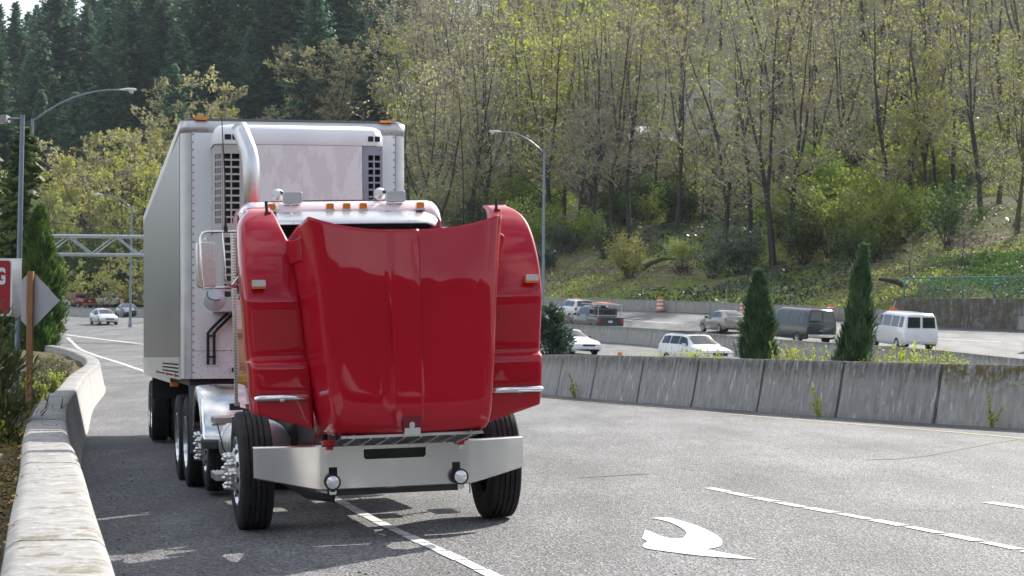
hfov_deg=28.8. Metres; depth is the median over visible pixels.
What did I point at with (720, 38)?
broadleaf tree
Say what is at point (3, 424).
sprig shrub
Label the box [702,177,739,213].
shrub
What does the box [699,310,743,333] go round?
hatchback
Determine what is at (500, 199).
shrub
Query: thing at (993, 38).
broadleaf tree
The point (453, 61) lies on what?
broadleaf tree
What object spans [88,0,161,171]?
fir tree
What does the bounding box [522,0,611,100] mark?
broadleaf tree
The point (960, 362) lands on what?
sprig shrub
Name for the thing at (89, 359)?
concrete parapet
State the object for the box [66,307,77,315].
concrete barrier
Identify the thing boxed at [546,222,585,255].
shrub
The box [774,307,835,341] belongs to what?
panel van
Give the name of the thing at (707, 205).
shrub
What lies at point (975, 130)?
shrub
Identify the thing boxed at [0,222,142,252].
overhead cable
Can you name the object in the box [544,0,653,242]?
broadleaf tree
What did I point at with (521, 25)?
broadleaf tree
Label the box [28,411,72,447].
concrete parapet
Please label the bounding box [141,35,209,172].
fir tree
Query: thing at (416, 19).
broadleaf tree
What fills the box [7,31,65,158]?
fir tree
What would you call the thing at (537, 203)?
shrub
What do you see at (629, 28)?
broadleaf tree
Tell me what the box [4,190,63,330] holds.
conifer
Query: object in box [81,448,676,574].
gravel
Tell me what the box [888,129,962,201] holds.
shrub
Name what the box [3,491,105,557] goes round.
concrete parapet
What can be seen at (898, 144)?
shrub
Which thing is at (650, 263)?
fallen log
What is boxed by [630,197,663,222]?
shrub
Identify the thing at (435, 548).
lane line
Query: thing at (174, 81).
fir tree
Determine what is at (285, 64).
broadleaf tree
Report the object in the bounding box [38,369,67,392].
heath bush
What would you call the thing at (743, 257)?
shrub
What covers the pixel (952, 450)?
crack
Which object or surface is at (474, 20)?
broadleaf tree
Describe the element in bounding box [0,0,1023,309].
hillside
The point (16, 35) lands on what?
fir tree
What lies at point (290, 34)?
fir tree
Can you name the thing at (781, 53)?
broadleaf tree
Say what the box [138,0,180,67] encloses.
fir tree
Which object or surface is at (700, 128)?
window
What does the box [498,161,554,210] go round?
shrub
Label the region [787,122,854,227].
shrub
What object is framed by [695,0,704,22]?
broadleaf tree
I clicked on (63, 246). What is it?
shrub
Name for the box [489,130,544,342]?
street lamp
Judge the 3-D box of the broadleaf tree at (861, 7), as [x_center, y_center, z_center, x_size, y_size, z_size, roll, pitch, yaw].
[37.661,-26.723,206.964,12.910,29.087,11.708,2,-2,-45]
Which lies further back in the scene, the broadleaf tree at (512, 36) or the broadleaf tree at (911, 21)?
the broadleaf tree at (512, 36)
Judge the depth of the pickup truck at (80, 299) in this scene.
256.53 m
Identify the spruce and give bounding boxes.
[540,301,576,353]
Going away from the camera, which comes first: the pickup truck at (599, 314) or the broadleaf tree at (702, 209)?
the pickup truck at (599, 314)
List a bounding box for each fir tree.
[0,3,12,64]
[0,30,25,189]
[2,1,29,106]
[6,41,28,145]
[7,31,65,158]
[8,49,34,145]
[8,89,60,224]
[12,0,91,115]
[21,11,32,40]
[23,4,44,48]
[31,0,87,65]
[40,74,61,198]
[41,90,111,223]
[45,70,103,199]
[68,2,99,131]
[76,0,97,23]
[80,8,118,158]
[85,0,148,128]
[87,0,118,94]
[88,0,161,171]
[92,0,104,26]
[96,67,145,196]
[97,76,145,182]
[98,0,150,128]
[125,28,204,195]
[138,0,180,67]
[138,63,194,192]
[141,0,171,139]
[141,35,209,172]
[144,32,211,179]
[153,0,237,111]
[165,0,190,51]
[181,1,238,74]
[201,0,292,118]
[220,26,277,118]
[258,0,289,107]
[261,0,351,99]
[263,0,356,120]
[266,0,304,102]
[283,8,335,100]
[328,0,400,63]
[336,0,404,93]
[342,0,414,121]
[348,0,390,115]
[350,0,411,87]
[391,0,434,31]
[399,0,458,24]
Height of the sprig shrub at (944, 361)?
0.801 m
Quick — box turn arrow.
[642,517,753,558]
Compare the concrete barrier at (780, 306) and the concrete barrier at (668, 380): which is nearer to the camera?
the concrete barrier at (668, 380)
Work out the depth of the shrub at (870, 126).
199.22 m
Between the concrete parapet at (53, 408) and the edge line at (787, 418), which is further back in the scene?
the edge line at (787, 418)
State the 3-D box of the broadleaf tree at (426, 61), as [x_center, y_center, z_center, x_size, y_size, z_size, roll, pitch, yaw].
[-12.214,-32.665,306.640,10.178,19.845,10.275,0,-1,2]
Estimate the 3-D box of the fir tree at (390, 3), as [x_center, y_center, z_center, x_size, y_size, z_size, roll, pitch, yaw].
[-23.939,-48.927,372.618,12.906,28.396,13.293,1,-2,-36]
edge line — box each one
[67,338,143,371]
[70,335,143,344]
[541,398,1023,438]
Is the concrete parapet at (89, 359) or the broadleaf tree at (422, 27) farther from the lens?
the broadleaf tree at (422, 27)
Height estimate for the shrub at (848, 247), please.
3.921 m
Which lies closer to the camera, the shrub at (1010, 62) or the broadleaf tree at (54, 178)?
the shrub at (1010, 62)
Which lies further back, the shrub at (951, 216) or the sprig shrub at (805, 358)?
the shrub at (951, 216)
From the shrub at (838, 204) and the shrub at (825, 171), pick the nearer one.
the shrub at (838, 204)
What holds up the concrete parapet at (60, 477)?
on the road
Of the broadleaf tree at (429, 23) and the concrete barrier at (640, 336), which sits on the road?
the concrete barrier at (640, 336)
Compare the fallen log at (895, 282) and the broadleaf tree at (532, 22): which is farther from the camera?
the broadleaf tree at (532, 22)
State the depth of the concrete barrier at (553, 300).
166.81 m
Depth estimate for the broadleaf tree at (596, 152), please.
210.07 m
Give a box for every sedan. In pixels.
[115,303,136,316]
[541,329,601,353]
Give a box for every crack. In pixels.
[579,473,645,477]
[865,438,1022,459]
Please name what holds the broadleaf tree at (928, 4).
on the hillside
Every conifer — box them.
[0,125,63,346]
[0,143,13,346]
[0,144,65,329]
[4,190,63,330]
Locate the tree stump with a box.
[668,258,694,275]
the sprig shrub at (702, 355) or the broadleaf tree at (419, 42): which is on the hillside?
the broadleaf tree at (419, 42)
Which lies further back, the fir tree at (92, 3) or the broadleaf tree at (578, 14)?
the fir tree at (92, 3)
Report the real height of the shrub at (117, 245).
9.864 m
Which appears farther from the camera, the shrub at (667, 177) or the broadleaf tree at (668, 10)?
the broadleaf tree at (668, 10)
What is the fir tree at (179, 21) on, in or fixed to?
on the hillside
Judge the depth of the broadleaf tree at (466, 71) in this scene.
250.47 m
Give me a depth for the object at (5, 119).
30.01 m
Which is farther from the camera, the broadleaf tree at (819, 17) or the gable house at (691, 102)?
the broadleaf tree at (819, 17)
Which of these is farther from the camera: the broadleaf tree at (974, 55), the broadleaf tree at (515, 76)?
the broadleaf tree at (974, 55)
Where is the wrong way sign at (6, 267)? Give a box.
[0,259,12,315]
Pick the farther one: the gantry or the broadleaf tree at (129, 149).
the broadleaf tree at (129, 149)
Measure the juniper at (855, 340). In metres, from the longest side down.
3.866 x 1.220 x 1.217 m
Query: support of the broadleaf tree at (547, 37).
on the hillside
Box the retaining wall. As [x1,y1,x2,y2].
[894,298,1023,329]
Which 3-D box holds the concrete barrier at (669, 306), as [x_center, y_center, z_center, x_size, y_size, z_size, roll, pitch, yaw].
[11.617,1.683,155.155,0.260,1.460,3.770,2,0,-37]
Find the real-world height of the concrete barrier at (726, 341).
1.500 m
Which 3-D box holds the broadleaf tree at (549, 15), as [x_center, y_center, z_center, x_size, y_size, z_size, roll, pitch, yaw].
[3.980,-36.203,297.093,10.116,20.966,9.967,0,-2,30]
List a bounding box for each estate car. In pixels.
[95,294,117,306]
[556,299,593,317]
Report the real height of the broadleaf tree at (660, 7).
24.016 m
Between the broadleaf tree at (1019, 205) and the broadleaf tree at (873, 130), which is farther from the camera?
the broadleaf tree at (873, 130)
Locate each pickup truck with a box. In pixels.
[66,293,95,307]
[567,302,623,326]
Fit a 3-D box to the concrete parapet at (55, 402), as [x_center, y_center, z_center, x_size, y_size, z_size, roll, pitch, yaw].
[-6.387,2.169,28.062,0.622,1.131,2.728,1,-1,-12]
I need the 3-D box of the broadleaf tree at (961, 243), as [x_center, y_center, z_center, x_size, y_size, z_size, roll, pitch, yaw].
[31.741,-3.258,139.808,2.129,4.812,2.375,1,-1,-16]
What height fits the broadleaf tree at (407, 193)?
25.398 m
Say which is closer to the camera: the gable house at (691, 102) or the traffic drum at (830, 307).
the traffic drum at (830, 307)
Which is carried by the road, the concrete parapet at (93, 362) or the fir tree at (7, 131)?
the concrete parapet at (93, 362)
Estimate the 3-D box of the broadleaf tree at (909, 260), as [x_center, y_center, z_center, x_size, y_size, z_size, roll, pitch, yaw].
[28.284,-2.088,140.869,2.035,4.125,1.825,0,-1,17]
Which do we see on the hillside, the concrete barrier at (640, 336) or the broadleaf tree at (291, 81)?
the broadleaf tree at (291, 81)
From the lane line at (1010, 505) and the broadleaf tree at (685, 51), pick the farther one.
the broadleaf tree at (685, 51)
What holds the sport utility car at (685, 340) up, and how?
on the road
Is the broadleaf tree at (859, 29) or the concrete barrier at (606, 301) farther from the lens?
the broadleaf tree at (859, 29)
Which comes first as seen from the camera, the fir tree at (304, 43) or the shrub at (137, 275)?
the shrub at (137, 275)
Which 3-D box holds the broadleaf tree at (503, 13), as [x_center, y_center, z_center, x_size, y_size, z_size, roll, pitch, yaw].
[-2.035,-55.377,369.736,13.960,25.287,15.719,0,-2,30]
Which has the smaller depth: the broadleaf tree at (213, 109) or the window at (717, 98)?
the window at (717, 98)
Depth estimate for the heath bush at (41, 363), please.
50.95 m
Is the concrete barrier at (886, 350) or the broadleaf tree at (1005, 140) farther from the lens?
the broadleaf tree at (1005, 140)
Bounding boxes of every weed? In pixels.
[568,371,577,397]
[810,382,821,416]
[986,393,1003,427]
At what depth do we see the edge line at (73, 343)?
98.86 m
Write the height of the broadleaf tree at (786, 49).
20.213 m
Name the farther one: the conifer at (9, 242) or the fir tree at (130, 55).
the fir tree at (130, 55)
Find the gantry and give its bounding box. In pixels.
[52,234,143,256]
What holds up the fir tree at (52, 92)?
on the hillside
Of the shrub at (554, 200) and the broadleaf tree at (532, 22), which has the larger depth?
the broadleaf tree at (532, 22)
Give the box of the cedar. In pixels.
[8,203,70,351]
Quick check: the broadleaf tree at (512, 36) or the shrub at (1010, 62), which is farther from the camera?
the broadleaf tree at (512, 36)
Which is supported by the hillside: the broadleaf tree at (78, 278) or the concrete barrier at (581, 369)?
the broadleaf tree at (78, 278)
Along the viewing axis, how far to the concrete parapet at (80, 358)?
67.99 m
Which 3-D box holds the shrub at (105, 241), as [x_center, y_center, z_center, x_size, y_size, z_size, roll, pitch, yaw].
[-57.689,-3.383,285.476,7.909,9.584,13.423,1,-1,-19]
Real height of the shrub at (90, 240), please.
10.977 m
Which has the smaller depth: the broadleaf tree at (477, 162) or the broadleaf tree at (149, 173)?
the broadleaf tree at (477, 162)
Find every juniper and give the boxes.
[732,267,781,358]
[826,241,880,361]
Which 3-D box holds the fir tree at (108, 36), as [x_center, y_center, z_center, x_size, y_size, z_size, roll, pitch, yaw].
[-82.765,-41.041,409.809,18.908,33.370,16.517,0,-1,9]
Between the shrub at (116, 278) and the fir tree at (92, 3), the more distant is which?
the fir tree at (92, 3)
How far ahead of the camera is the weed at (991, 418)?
35.56 m
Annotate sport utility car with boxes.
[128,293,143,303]
[658,330,733,357]
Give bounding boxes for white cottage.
[475,135,513,166]
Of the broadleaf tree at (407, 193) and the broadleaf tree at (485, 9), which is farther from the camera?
the broadleaf tree at (485, 9)
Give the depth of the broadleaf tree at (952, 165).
168.75 m
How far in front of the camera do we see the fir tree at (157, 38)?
408.87 m
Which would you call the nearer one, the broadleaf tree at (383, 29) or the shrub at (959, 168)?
the shrub at (959, 168)
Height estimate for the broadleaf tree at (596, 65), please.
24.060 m
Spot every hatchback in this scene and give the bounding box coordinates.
[89,308,117,324]
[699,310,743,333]
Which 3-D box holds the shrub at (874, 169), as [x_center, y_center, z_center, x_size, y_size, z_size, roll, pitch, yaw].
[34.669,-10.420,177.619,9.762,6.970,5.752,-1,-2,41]
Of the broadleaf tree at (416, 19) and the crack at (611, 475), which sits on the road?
the crack at (611, 475)
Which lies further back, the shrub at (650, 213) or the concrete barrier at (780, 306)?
the shrub at (650, 213)
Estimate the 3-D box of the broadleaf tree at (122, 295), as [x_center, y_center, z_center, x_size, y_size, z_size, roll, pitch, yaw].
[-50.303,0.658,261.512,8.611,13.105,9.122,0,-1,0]
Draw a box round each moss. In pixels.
[0,416,83,547]
[0,425,25,554]
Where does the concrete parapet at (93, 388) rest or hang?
on the road
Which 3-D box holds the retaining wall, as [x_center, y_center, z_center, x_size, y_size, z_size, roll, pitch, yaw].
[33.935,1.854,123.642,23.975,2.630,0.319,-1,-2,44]
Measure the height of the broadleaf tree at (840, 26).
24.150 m
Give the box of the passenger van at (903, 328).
[872,311,937,349]
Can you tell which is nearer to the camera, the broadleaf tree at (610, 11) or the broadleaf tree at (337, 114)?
the broadleaf tree at (610, 11)
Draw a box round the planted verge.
[0,347,83,572]
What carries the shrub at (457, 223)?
on the hillside
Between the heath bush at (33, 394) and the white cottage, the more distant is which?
the white cottage
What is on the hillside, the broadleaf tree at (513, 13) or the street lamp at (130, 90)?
the broadleaf tree at (513, 13)
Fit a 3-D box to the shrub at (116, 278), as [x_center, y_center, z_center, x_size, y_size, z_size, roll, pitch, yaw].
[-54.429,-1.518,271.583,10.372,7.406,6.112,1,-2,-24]
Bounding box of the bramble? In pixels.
[903,247,1023,297]
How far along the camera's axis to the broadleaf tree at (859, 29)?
294.99 m
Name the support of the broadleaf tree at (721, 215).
on the hillside
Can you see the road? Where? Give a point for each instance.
(567, 521)
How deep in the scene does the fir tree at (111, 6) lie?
479.69 m
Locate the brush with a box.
[444,68,1023,306]
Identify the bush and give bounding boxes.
[0,300,66,444]
[8,365,42,390]
[19,378,50,403]
[19,381,43,400]
[21,367,53,393]
[33,351,66,364]
[33,358,60,371]
[33,363,60,380]
[37,359,73,383]
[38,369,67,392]
[43,355,76,376]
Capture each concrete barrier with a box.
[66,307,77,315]
[76,307,87,316]
[86,308,95,316]
[132,307,142,316]
[541,354,564,395]
[544,298,558,306]
[557,354,599,398]
[558,298,571,304]
[562,324,579,329]
[579,325,604,341]
[587,299,614,307]
[591,355,646,401]
[602,326,628,342]
[614,299,643,310]
[625,327,652,344]
[637,356,700,406]
[644,300,676,311]
[650,329,678,345]
[676,301,710,312]
[679,332,708,334]
[692,358,767,411]
[708,334,738,354]
[711,302,739,313]
[758,359,846,416]
[775,339,816,359]
[779,305,814,307]
[813,342,836,360]
[814,306,844,319]
[837,361,944,423]
[872,309,888,321]
[872,345,899,361]
[900,347,943,362]
[935,364,1023,428]
[942,351,990,364]
[989,356,1023,364]
[1020,316,1023,329]
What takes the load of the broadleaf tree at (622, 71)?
on the hillside
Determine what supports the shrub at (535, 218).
on the hillside
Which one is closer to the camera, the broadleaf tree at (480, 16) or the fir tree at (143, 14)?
the broadleaf tree at (480, 16)
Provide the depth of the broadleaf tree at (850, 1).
273.30 m
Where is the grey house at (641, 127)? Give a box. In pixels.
[621,126,677,160]
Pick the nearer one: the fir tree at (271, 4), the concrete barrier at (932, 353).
the concrete barrier at (932, 353)
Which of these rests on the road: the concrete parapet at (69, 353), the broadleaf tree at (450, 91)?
the concrete parapet at (69, 353)
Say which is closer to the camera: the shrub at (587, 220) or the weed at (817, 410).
the weed at (817, 410)
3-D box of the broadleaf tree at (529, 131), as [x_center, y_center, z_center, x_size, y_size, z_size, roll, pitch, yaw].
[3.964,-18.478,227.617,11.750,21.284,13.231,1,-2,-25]
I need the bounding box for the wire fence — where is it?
[903,276,1023,297]
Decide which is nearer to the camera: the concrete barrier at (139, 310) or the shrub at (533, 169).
the concrete barrier at (139, 310)
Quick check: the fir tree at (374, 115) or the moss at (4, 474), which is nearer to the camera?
the moss at (4, 474)
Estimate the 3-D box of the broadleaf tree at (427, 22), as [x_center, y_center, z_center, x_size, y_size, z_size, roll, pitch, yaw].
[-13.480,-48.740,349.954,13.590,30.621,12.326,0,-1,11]
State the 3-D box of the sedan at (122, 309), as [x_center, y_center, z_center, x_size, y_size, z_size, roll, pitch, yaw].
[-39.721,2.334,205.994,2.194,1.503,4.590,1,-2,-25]
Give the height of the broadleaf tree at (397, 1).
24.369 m
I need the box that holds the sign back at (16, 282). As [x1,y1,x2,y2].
[0,258,21,316]
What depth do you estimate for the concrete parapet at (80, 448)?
30.89 m
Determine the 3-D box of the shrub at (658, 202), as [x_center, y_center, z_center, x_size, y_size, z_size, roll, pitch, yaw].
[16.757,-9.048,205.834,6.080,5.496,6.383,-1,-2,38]
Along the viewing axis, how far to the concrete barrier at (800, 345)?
105.75 m
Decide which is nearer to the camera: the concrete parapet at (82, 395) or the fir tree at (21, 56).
the concrete parapet at (82, 395)
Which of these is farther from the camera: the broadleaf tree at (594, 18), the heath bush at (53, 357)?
the broadleaf tree at (594, 18)
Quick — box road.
[57,305,1023,575]
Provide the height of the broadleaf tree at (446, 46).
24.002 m
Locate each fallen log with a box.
[636,257,677,272]
[878,277,910,288]
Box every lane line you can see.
[316,490,501,575]
[707,488,1023,551]
[983,502,1023,508]
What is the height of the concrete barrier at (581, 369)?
1.320 m
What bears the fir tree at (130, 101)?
on the hillside
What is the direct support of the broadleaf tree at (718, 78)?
on the hillside
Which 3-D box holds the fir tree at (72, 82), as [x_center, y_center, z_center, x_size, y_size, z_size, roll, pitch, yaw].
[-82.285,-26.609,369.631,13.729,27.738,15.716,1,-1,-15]
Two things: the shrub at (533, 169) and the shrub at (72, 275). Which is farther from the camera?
the shrub at (72, 275)
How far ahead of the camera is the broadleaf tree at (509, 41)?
244.65 m
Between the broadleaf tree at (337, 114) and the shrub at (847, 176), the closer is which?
the shrub at (847, 176)
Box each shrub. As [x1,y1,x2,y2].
[0,410,11,443]
[49,230,78,264]
[51,221,94,294]
[56,239,88,290]
[57,221,99,258]
[60,247,111,298]
[75,238,126,298]
[75,252,139,297]
[88,230,138,262]
[96,233,142,300]
[109,227,142,249]
[114,248,143,291]
[116,257,143,294]
[405,185,433,202]
[426,168,467,220]
[440,197,483,226]
[462,160,515,213]
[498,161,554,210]
[501,185,552,251]
[505,185,548,221]
[508,202,542,240]
[512,154,555,188]
[529,175,577,219]
[529,195,582,255]
[536,240,561,272]
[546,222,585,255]
[550,149,590,194]
[568,203,608,247]
[584,212,622,258]
[587,185,646,224]
[589,173,631,205]
[601,226,650,278]
[602,169,660,210]
[621,89,650,125]
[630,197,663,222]
[631,91,662,125]
[631,173,664,208]
[634,188,662,221]
[643,177,705,223]
[650,175,701,221]
[653,144,696,188]
[660,346,691,356]
[662,172,698,217]
[663,236,702,263]
[684,348,707,356]
[685,232,738,278]
[693,345,721,357]
[697,180,712,212]
[700,160,765,207]
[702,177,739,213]
[711,218,767,274]
[711,350,733,357]
[725,74,766,115]
[742,170,800,242]
[748,145,768,172]
[769,340,804,359]
[771,198,834,265]
[781,343,830,360]
[783,155,884,258]
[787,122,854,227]
[788,142,820,170]
[797,147,865,199]
[803,107,823,136]
[811,93,880,168]
[818,162,879,216]
[821,221,887,268]
[828,92,875,129]
[838,173,926,256]
[857,96,916,163]
[858,130,944,198]
[859,355,887,361]
[863,174,944,240]
[873,57,936,121]
[875,117,916,153]
[875,345,903,362]
[878,340,926,362]
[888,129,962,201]
[901,345,945,362]
[907,109,999,165]
[915,169,987,248]
[919,348,963,363]
[925,116,987,194]
[933,85,991,150]
[943,354,969,363]
[961,125,997,170]
[994,48,1023,111]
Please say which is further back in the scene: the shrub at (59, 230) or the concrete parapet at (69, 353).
the shrub at (59, 230)
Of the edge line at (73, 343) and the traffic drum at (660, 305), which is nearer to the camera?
the edge line at (73, 343)
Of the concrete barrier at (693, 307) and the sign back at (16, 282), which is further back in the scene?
the concrete barrier at (693, 307)
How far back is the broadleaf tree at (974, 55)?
283.52 m
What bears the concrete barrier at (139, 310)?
on the road
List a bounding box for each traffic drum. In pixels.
[655,298,664,311]
[740,302,744,313]
[827,305,833,311]
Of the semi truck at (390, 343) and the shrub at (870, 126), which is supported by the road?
the semi truck at (390, 343)
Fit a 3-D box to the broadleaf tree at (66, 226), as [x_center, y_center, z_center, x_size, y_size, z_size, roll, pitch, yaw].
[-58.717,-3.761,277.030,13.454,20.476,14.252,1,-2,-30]
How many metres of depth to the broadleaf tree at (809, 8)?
289.33 m
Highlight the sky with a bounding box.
[0,0,547,31]
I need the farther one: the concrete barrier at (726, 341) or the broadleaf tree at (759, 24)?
the broadleaf tree at (759, 24)
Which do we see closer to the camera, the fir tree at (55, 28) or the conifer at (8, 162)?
the conifer at (8, 162)
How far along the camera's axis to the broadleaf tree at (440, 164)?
225.68 m
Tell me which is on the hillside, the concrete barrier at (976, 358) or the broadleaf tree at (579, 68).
the broadleaf tree at (579, 68)
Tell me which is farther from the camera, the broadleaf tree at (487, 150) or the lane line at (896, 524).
the broadleaf tree at (487, 150)
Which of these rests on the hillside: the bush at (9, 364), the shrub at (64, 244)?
the shrub at (64, 244)
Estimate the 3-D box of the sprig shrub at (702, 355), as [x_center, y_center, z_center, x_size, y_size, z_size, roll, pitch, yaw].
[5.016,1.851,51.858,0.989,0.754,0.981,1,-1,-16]
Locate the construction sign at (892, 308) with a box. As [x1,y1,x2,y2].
[878,301,898,317]
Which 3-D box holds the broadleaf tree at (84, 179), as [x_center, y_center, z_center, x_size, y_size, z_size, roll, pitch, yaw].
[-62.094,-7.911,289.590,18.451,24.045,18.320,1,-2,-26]
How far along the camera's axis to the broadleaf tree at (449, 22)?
299.90 m
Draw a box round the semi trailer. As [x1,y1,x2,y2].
[143,117,403,440]
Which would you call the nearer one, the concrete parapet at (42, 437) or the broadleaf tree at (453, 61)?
the concrete parapet at (42, 437)
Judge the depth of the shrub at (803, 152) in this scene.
213.78 m
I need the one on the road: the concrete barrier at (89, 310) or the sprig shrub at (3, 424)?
the concrete barrier at (89, 310)
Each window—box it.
[693,97,704,109]
[696,118,717,129]
[713,98,724,109]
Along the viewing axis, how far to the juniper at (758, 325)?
49.95 m
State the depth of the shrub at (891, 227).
161.25 m
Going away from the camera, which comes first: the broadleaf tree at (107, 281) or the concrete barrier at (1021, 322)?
the concrete barrier at (1021, 322)
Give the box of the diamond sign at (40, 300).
[21,271,59,411]
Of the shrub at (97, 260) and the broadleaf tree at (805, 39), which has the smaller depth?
the broadleaf tree at (805, 39)
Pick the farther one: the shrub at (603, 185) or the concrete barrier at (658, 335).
the shrub at (603, 185)
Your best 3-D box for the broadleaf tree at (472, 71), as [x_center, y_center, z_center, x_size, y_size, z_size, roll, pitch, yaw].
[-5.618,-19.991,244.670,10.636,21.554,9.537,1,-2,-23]
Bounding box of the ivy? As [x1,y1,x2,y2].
[410,88,1023,308]
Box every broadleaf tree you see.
[0,177,71,237]
[1,152,109,240]
[29,154,146,241]
[37,128,167,245]
[42,144,161,302]
[48,188,144,298]
[60,259,108,306]
[60,272,124,307]
[70,121,171,250]
[84,165,161,257]
[94,243,143,303]
[99,124,178,233]
[122,264,143,306]
[124,123,175,195]
[130,98,237,178]
[141,65,247,118]
[189,108,241,118]
[217,104,290,119]
[263,52,302,108]
[272,36,348,119]
[293,42,371,120]
[346,66,471,223]
[348,0,412,119]
[365,18,450,177]
[366,30,430,131]
[368,0,462,150]
[376,78,478,226]
[380,0,454,139]
[388,0,413,80]
[389,0,435,108]
[393,0,463,77]
[394,0,481,152]
[400,17,462,137]
[400,52,479,226]
[401,12,460,153]
[403,0,433,111]
[403,0,466,58]
[403,1,493,166]
[405,1,435,111]
[412,0,478,183]
[415,1,504,157]
[415,42,484,222]
[417,1,468,100]
[420,1,495,178]
[422,35,500,204]
[423,0,477,78]
[426,0,510,170]
[428,8,525,172]
[431,56,511,214]
[434,0,523,152]
[438,15,532,220]
[445,0,512,110]
[445,17,534,222]
[445,72,540,219]
[451,0,508,71]
[454,1,523,100]
[459,0,507,123]
[460,15,555,192]
[461,0,501,50]
[461,0,533,108]
[469,0,503,30]
[474,0,545,128]
[475,0,544,123]
[481,0,548,116]
[481,38,590,196]
[482,0,623,199]
[484,0,517,44]
[486,11,560,183]
[495,12,595,223]
[499,0,545,36]
[502,0,536,36]
[503,0,603,191]
[510,0,575,92]
[514,0,565,58]
[514,0,660,147]
[516,0,564,34]
[520,45,618,223]
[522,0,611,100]
[523,0,577,66]
[526,18,632,224]
[533,6,641,236]
[542,20,639,228]
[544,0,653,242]
[548,0,575,27]
[558,20,647,227]
[559,4,668,218]
[560,0,597,48]
[561,0,654,204]
[570,0,611,62]
[573,0,676,238]
[574,2,678,237]
[587,24,657,149]
[601,0,662,81]
[602,0,659,80]
[608,23,695,219]
[622,0,693,78]
[629,11,729,232]
[634,0,732,185]
[641,0,682,47]
[650,25,753,211]
[651,0,707,66]
[657,17,796,250]
[660,0,704,53]
[669,102,728,214]
[683,121,720,221]
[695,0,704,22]
[695,0,739,52]
[698,0,828,268]
[698,124,750,237]
[699,0,836,193]
[702,0,769,117]
[703,5,803,250]
[721,0,841,169]
[732,0,820,98]
[735,0,829,190]
[744,0,817,106]
[750,0,859,256]
[753,0,816,65]
[764,11,858,222]
[774,0,888,148]
[777,0,888,175]
[779,0,846,70]
[780,0,879,128]
[782,0,895,175]
[791,0,854,109]
[793,0,832,62]
[801,0,870,77]
[813,0,921,162]
[814,0,851,63]
[821,0,926,237]
[822,0,890,77]
[831,1,880,61]
[837,1,924,200]
[847,0,942,118]
[849,0,921,100]
[855,9,985,212]
[867,0,983,219]
[885,0,977,130]
[891,0,977,96]
[892,7,977,212]
[893,0,963,97]
[900,0,1013,112]
[901,232,922,277]
[913,0,1012,219]
[922,0,1006,203]
[945,11,1023,203]
[947,0,1004,56]
[947,208,975,266]
[961,0,1021,111]
[965,0,986,37]
[966,0,1023,116]
[967,24,1023,233]
[985,0,1023,63]
[1002,0,1023,33]
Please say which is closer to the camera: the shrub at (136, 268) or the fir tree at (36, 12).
the shrub at (136, 268)
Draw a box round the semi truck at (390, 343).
[174,95,543,529]
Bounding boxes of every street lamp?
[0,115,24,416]
[30,88,136,210]
[94,193,132,326]
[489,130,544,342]
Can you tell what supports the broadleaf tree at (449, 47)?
on the hillside
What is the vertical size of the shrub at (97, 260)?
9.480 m
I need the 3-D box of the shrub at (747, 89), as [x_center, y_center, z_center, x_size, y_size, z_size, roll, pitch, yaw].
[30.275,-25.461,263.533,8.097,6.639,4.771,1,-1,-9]
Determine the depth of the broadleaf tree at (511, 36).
289.56 m
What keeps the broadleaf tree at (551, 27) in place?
on the hillside
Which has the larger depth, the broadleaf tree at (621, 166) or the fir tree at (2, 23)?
the fir tree at (2, 23)
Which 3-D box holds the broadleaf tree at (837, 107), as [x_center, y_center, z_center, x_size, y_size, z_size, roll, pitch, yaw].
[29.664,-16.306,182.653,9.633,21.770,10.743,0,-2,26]
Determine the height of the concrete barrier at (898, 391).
1.320 m
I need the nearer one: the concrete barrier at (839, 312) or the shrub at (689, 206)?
the concrete barrier at (839, 312)
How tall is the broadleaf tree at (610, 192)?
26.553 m
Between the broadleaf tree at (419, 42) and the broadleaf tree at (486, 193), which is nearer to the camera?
the broadleaf tree at (486, 193)
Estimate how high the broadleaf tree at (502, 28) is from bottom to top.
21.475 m
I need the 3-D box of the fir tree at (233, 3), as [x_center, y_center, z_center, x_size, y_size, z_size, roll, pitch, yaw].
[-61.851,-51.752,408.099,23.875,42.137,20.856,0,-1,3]
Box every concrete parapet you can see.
[0,540,114,575]
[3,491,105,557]
[14,463,88,498]
[19,443,79,472]
[21,431,70,449]
[24,420,69,441]
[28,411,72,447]
[33,405,76,455]
[37,400,80,466]
[44,397,82,455]
[47,346,66,353]
[49,393,84,447]
[54,389,86,440]
[58,385,88,433]
[59,348,74,354]
[61,382,89,425]
[64,379,90,419]
[66,350,77,357]
[68,375,92,414]
[71,351,83,359]
[71,372,95,409]
[74,370,98,404]
[75,353,88,360]
[79,355,91,362]
[79,367,101,400]
[82,356,96,365]
[84,364,104,396]
[85,358,105,387]
[85,361,105,391]
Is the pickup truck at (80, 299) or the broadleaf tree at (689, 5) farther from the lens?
the broadleaf tree at (689, 5)
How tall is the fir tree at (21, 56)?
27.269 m
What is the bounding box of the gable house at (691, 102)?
[674,76,733,137]
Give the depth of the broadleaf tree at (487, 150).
227.43 m

